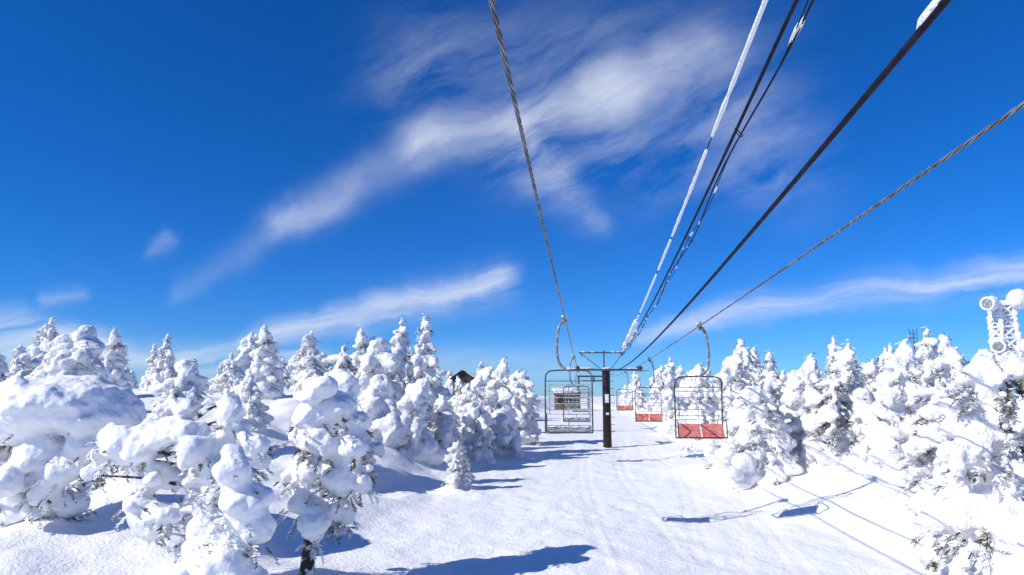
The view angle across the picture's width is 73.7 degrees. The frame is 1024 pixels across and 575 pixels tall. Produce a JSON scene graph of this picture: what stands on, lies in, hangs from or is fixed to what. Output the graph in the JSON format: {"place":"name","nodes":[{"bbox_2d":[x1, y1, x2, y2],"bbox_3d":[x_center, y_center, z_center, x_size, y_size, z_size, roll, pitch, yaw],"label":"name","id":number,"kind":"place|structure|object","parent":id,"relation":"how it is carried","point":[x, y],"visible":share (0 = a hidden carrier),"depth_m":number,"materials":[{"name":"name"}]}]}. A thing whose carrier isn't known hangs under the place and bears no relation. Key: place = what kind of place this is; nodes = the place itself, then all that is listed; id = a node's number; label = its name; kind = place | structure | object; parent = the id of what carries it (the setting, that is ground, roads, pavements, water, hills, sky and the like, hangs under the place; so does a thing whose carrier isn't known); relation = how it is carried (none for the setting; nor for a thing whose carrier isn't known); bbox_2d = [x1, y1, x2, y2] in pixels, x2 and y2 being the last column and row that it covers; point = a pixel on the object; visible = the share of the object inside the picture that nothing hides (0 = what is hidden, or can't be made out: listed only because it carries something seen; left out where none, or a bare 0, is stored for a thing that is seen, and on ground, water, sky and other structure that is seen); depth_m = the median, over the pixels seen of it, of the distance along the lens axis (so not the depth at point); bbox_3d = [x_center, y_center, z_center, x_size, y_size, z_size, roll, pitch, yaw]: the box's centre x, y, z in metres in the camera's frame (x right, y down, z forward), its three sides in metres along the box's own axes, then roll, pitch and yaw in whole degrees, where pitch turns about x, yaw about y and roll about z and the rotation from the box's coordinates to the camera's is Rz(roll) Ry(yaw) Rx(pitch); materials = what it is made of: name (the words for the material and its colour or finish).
{"place":"outdoors","nodes":[
{"label":"outdoors","id":0,"kind":"place"},
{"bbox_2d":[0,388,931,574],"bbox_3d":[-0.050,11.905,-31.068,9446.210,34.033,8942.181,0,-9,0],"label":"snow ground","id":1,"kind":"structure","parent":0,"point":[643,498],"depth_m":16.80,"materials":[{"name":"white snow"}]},
{"bbox_2d":[0,350,8,381],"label":"snow covered fir tree","id":2,"kind":"object","parent":1,"relation":"on","point":[4,367],"visible":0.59,"depth_m":36.22,"materials":[{"name":"white snow"}]},
{"bbox_2d":[9,316,58,377],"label":"snow covered fir tree","id":3,"kind":"object","parent":1,"relation":"on","point":[33,357],"visible":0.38,"depth_m":37.41,"materials":[{"name":"white snow"}]},
{"bbox_2d":[28,324,107,379],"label":"snow covered fir tree","id":4,"kind":"object","parent":1,"relation":"on","point":[58,348],"visible":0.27,"depth_m":26.63,"materials":[{"name":"white snow"}]},
{"bbox_2d":[47,343,97,376],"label":"snow covered fir tree","id":5,"kind":"object","parent":1,"relation":"on","point":[79,361],"visible":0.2,"depth_m":22.47,"materials":[{"name":"white snow"}]},
{"bbox_2d":[0,375,146,528],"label":"snow covered fir tree","id":6,"kind":"object","parent":1,"relation":"on","point":[51,426],"visible":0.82,"depth_m":12.99,"materials":[{"name":"white snow"}]},
{"bbox_2d":[98,326,132,389],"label":"snow covered fir tree","id":7,"kind":"object","parent":1,"relation":"on","point":[114,362],"visible":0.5,"depth_m":37.45,"materials":[{"name":"white snow"}]},
{"bbox_2d":[67,393,276,563],"bbox_3d":[-5.518,3.416,11.149,3.214,3.347,1.516,0,-9,0],"label":"snow covered fir tree","id":8,"kind":"object","parent":1,"relation":"on","point":[197,447],"visible":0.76,"depth_m":10.96,"materials":[{"name":"white snow"}]},
{"bbox_2d":[146,359,211,455],"bbox_3d":[-10.708,3.865,21.726,2.116,3.216,1.938,3,-9,-18],"label":"snow covered fir tree","id":9,"kind":"object","parent":1,"relation":"on","point":[184,390],"visible":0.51,"depth_m":21.58,"materials":[{"name":"white snow"}]},
{"bbox_2d":[163,444,279,574],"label":"snow covered fir tree","id":10,"kind":"object","parent":1,"relation":"on","point":[241,528],"visible":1,"depth_m":8.92,"materials":[{"name":"white snow"}]},
{"bbox_2d":[240,368,273,431],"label":"snow covered fir tree","id":11,"kind":"object","parent":1,"relation":"on","point":[254,408],"visible":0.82,"depth_m":24.48,"materials":[{"name":"white snow"}]},
{"bbox_2d":[235,323,284,399],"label":"snow covered fir tree","id":12,"kind":"object","parent":1,"relation":"on","point":[266,373],"visible":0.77,"depth_m":35.35,"materials":[{"name":"white snow"}]},
{"bbox_2d":[291,328,326,398],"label":"snow covered fir tree","id":13,"kind":"object","parent":1,"relation":"on","point":[312,358],"visible":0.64,"depth_m":33.53,"materials":[{"name":"white snow"}]},
{"bbox_2d":[270,369,381,574],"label":"snow covered fir tree","id":14,"kind":"object","parent":1,"relation":"on","point":[324,476],"visible":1,"depth_m":12.09,"materials":[{"name":"white snow"}]},
{"bbox_2d":[320,342,384,487],"bbox_3d":[-5.501,4.269,22.099,2.804,5.032,2.646,2,-9,-11],"label":"snow covered fir tree","id":15,"kind":"object","parent":1,"relation":"on","point":[342,359],"visible":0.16,"depth_m":22.23,"materials":[{"name":"white snow"}]},
{"bbox_2d":[353,336,406,399],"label":"snow covered fir tree","id":16,"kind":"object","parent":1,"relation":"on","point":[378,357],"visible":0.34,"depth_m":29.08,"materials":[{"name":"white snow"}]},
{"bbox_2d":[357,374,408,447],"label":"snow covered fir tree","id":17,"kind":"object","parent":1,"relation":"on","point":[378,401],"visible":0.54,"depth_m":25.49,"materials":[{"name":"white snow"}]},
{"bbox_2d":[390,318,414,394],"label":"snow covered fir tree","id":18,"kind":"object","parent":1,"relation":"on","point":[400,343],"visible":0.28,"depth_m":32.47,"materials":[{"name":"white snow"}]},
{"bbox_2d":[394,377,446,465],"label":"snow covered fir tree","id":19,"kind":"object","parent":1,"relation":"on","point":[413,407],"visible":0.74,"depth_m":25.91,"materials":[{"name":"white snow"}]},
{"bbox_2d":[406,313,458,429],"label":"snow covered fir tree","id":20,"kind":"object","parent":1,"relation":"on","point":[424,361],"visible":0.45,"depth_m":29.45,"materials":[{"name":"white snow"}]},
{"bbox_2d":[430,393,467,454],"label":"snow covered fir tree","id":21,"kind":"object","parent":1,"relation":"on","point":[447,433],"visible":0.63,"depth_m":27.67,"materials":[{"name":"white snow"}]},
{"bbox_2d":[448,376,465,407],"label":"snow covered fir tree","id":22,"kind":"object","parent":1,"relation":"on","point":[459,384],"visible":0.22,"depth_m":44.27,"materials":[{"name":"white snow"}]},
{"bbox_2d":[4,327,913,413],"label":"snowy forest","id":23,"kind":"object","parent":1,"relation":"on","point":[230,376],"visible":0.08,"depth_m":45.22,"materials":[{"name":"white snow"}]},
{"bbox_2d":[442,440,475,488],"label":"snow covered fir tree","id":24,"kind":"object","parent":1,"relation":"on","point":[459,471],"visible":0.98,"depth_m":22.16,"materials":[{"name":"white snow"}]},
{"bbox_2d":[452,382,471,428],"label":"snow covered fir tree","id":25,"kind":"object","parent":1,"relation":"on","point":[458,403],"visible":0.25,"depth_m":39.27,"materials":[{"name":"white snow"}]},
{"bbox_2d":[450,370,474,394],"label":"wooden hut","id":26,"kind":"object","parent":1,"relation":"on","point":[465,377],"visible":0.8,"depth_m":58.38,"materials":[{"name":"brown wood"}]},
{"bbox_2d":[458,374,499,463],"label":"snow covered fir tree","id":27,"kind":"object","parent":1,"relation":"on","point":[477,420],"visible":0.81,"depth_m":29.03,"materials":[{"name":"white snow"}]},
{"bbox_2d":[482,356,524,456],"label":"snow covered fir tree","id":28,"kind":"object","parent":1,"relation":"on","point":[499,409],"visible":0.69,"depth_m":32.06,"materials":[{"name":"white snow"}]},
{"bbox_2d":[507,368,541,445],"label":"snow covered fir tree","id":29,"kind":"object","parent":1,"relation":"on","point":[525,400],"visible":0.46,"depth_m":37.21,"materials":[{"name":"white snow"}]},
{"bbox_2d":[523,369,539,428],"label":"snow covered fir tree","id":30,"kind":"object","parent":1,"relation":"on","point":[535,407],"visible":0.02,"depth_m":44.72,"materials":[{"name":"white snow"}]},
{"bbox_2d":[554,394,578,408],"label":"walls","id":31,"kind":"structure","parent":1,"relation":"on","point":[558,406],"depth_m":90.38,"materials":[{"name":"brown wood"}]},
{"bbox_2d":[558,398,575,404],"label":"door and window","id":32,"kind":"structure","parent":31,"relation":"attached to","point":[560,400],"depth_m":90.34,"materials":[{"name":"black glass"}]},
{"bbox_2d":[577,375,601,408],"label":"return bullwheel","id":33,"kind":"object","parent":1,"relation":"on","point":[593,376],"visible":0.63,"depth_m":99.24,"materials":[{"name":"metal"}]},
{"bbox_2d":[567,350,649,447],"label":"chairlift tower","id":34,"kind":"structure","parent":1,"relation":"on","point":[607,424],"depth_m":36.39,"materials":[{"name":"black metal"}]},
{"bbox_2d":[488,0,582,379],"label":"haul rope","id":35,"kind":"object","parent":34,"relation":"attached to","point":[492,4],"visible":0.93,"depth_m":5.36,"materials":[{"name":"metal"}]},
{"bbox_2d":[544,315,593,432],"bbox_3d":[1.405,2.132,16.956,1.184,2.896,0.630,-1,-9,6],"label":"chairlift chair","id":36,"kind":"object","parent":35,"relation":"hanging from","point":[565,429],"visible":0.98,"depth_m":16.67,"materials":[{"name":"metal"}]},
{"bbox_2d":[563,355,590,421],"bbox_3d":[2.809,4.379,29.763,1.184,2.896,0.630,-1,-9,6],"label":"chairlift chair","id":37,"kind":"object","parent":35,"relation":"hanging from","point":[573,419],"visible":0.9,"depth_m":29.48,"materials":[{"name":"metal"}]},
{"bbox_2d":[571,371,588,411],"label":"chairlift chair","id":38,"kind":"object","parent":35,"relation":"hanging from","point":[581,410],"visible":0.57,"depth_m":46.35,"materials":[{"name":"metal"}]},
{"bbox_2d":[620,0,767,352],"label":"overhead wire","id":39,"kind":"object","parent":34,"relation":"attached to","point":[734,78],"visible":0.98,"depth_m":9.54,"materials":[{"name":"white"}]},
{"bbox_2d":[620,0,813,355],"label":"overhead wire","id":40,"kind":"object","parent":34,"relation":"attached to","point":[797,28],"visible":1,"depth_m":8.22,"materials":[{"name":"black"}]},
{"bbox_2d":[612,0,951,370],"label":"overhead wire","id":41,"kind":"object","parent":34,"relation":"attached to","point":[933,10],"visible":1,"depth_m":3.74,"materials":[{"name":"black"}]},
{"bbox_2d":[612,102,1023,377],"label":"haul rope","id":42,"kind":"object","parent":34,"relation":"attached to","point":[1017,108],"visible":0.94,"depth_m":6.13,"materials":[{"name":"metal"}]},
{"bbox_2d":[616,371,632,410],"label":"chairlift chair","id":43,"kind":"object","parent":42,"relation":"hanging from","point":[624,408],"visible":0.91,"depth_m":49.39,"materials":[{"name":"metal"}]},
{"bbox_2d":[635,357,662,421],"bbox_3d":[6.098,4.552,30.581,1.184,2.897,0.630,-1,-9,6],"label":"chairlift chair","id":44,"kind":"object","parent":42,"relation":"hanging from","point":[642,417],"visible":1,"depth_m":30.57,"materials":[{"name":"metal"}]},
{"bbox_2d":[674,321,727,438],"bbox_3d":[4.610,2.272,16.868,1.184,2.897,0.630,-1,-9,6],"label":"chairlift chair","id":45,"kind":"object","parent":42,"relation":"hanging from","point":[692,431],"visible":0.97,"depth_m":16.85,"materials":[{"name":"metal"}]},
{"bbox_2d":[657,356,679,433],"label":"snow covered fir tree","id":46,"kind":"object","parent":1,"relation":"on","point":[666,395],"visible":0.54,"depth_m":43.95,"materials":[{"name":"white snow"}]},
{"bbox_2d":[667,362,718,441],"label":"snow covered fir tree","id":47,"kind":"object","parent":1,"relation":"on","point":[690,383],"visible":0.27,"depth_m":37.28,"materials":[{"name":"white snow"}]},
{"bbox_2d":[679,367,716,452],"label":"snow covered fir tree","id":48,"kind":"object","parent":1,"relation":"on","point":[699,382],"visible":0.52,"depth_m":32.31,"materials":[{"name":"white snow"}]},
{"bbox_2d":[693,371,747,459],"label":"snow covered fir tree","id":49,"kind":"object","parent":1,"relation":"on","point":[702,445],"visible":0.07,"depth_m":27.77,"materials":[{"name":"white snow"}]},
{"bbox_2d":[703,348,754,480],"bbox_3d":[8.246,4.741,24.528,2.871,5.208,2.804,4,-9,-22],"label":"snow covered fir tree","id":50,"kind":"object","parent":1,"relation":"on","point":[734,375],"visible":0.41,"depth_m":24.40,"materials":[{"name":"white snow"}]},
{"bbox_2d":[736,337,763,384],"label":"snow covered fir tree","id":51,"kind":"object","parent":1,"relation":"on","point":[747,354],"visible":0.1,"depth_m":33.53,"materials":[{"name":"white snow"}]},
{"bbox_2d":[749,345,764,378],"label":"snow covered fir tree","id":52,"kind":"object","parent":1,"relation":"on","point":[755,353],"visible":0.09,"depth_m":36.87,"materials":[{"name":"white snow"}]},
{"bbox_2d":[724,380,803,489],"bbox_3d":[8.108,4.914,22.205,2.362,3.778,2.637,-2,-9,14],"label":"snow covered fir tree","id":53,"kind":"object","parent":1,"relation":"on","point":[765,456],"visible":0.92,"depth_m":21.77,"materials":[{"name":"white snow"}]},
{"bbox_2d":[758,349,790,419],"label":"snow covered fir tree","id":54,"kind":"object","parent":1,"relation":"on","point":[771,382],"visible":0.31,"depth_m":29.48,"materials":[{"name":"white snow"}]},
{"bbox_2d":[773,351,829,466],"bbox_3d":[10.006,4.294,22.892,2.208,4.358,2.525,3,-9,-17],"label":"snow covered fir tree","id":55,"kind":"object","parent":1,"relation":"on","point":[799,399],"visible":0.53,"depth_m":22.88,"materials":[{"name":"white snow"}]},
{"bbox_2d":[802,370,859,466],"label":"snow covered fir tree","id":56,"kind":"object","parent":1,"relation":"on","point":[831,417],"visible":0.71,"depth_m":21.59,"materials":[{"name":"white snow"}]},
{"bbox_2d":[819,335,842,405],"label":"snow covered fir tree","id":57,"kind":"object","parent":1,"relation":"on","point":[833,348],"visible":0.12,"depth_m":32.85,"materials":[{"name":"white snow"}]},
{"bbox_2d":[827,339,875,423],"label":"snow covered fir tree","id":58,"kind":"object","parent":1,"relation":"on","point":[845,363],"visible":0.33,"depth_m":24.86,"materials":[{"name":"white snow"}]},
{"bbox_2d":[836,356,874,402],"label":"snow covered fir tree","id":59,"kind":"object","parent":1,"relation":"on","point":[867,381],"visible":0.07,"depth_m":27.60,"materials":[{"name":"white snow"}]},
{"bbox_2d":[839,398,881,472],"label":"snow covered fir tree","id":60,"kind":"object","parent":1,"relation":"on","point":[858,455],"visible":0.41,"depth_m":20.46,"materials":[{"name":"white snow"}]},
{"bbox_2d":[857,336,931,485],"bbox_3d":[11.382,3.697,19.468,2.406,4.712,2.751,6,-10,-34],"label":"snow covered fir tree","id":61,"kind":"object","parent":1,"relation":"on","point":[891,407],"visible":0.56,"depth_m":19.42,"materials":[{"name":"white snow"}]},
{"bbox_2d":[909,329,917,353],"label":"antenna mast","id":62,"kind":"object","parent":1,"relation":"on","point":[913,342],"visible":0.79,"depth_m":43.00,"materials":[{"name":"metal"}]},
{"bbox_2d":[894,375,953,513],"bbox_3d":[9.672,3.758,15.174,2.244,3.613,2.118,-1,-9,7],"label":"snow covered fir tree","id":63,"kind":"object","parent":1,"relation":"on","point":[924,442],"visible":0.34,"depth_m":15.15,"materials":[{"name":"white snow"}]},
{"bbox_2d":[910,327,945,387],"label":"snow covered fir tree","id":64,"kind":"object","parent":1,"relation":"on","point":[926,353],"visible":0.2,"depth_m":23.67,"materials":[{"name":"white snow"}]},
{"bbox_2d":[926,332,969,397],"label":"snow covered fir tree","id":65,"kind":"object","parent":1,"relation":"on","point":[947,363],"visible":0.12,"depth_m":19.76,"materials":[{"name":"white snow"}]},
{"bbox_2d":[904,349,1023,574],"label":"snow covered fir tree","id":66,"kind":"object","parent":1,"relation":"on","point":[970,517],"visible":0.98,"depth_m":10.74,"materials":[{"name":"white snow"}]},
{"bbox_2d":[979,289,1023,357],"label":"telecom tower","id":67,"kind":"structure","parent":1,"relation":"on","point":[1013,302],"depth_m":59.36,"materials":[{"name":"white"}]},
{"bbox_2d":[991,482,1023,574],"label":"snow covered fir tree","id":68,"kind":"object","parent":1,"relation":"on","point":[1005,564],"visible":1,"depth_m":8.93,"materials":[{"name":"white snow"}]},
{"bbox_2d":[996,347,1023,442],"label":"snow covered fir tree","id":69,"kind":"object","parent":1,"relation":"on","point":[1011,363],"visible":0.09,"depth_m":16.13,"materials":[{"name":"white snow"}]},
{"bbox_2d":[0,0,1023,396],"label":"sky","id":70,"kind":"structure","parent":0,"point":[203,174],"materials":[{"name":"blue"}]},
{"bbox_2d":[552,388,577,392],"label":"roof snow","id":71,"kind":"structure","parent":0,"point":[560,389],"depth_m":91.44,"materials":[{"name":"white snow"}]}
]}

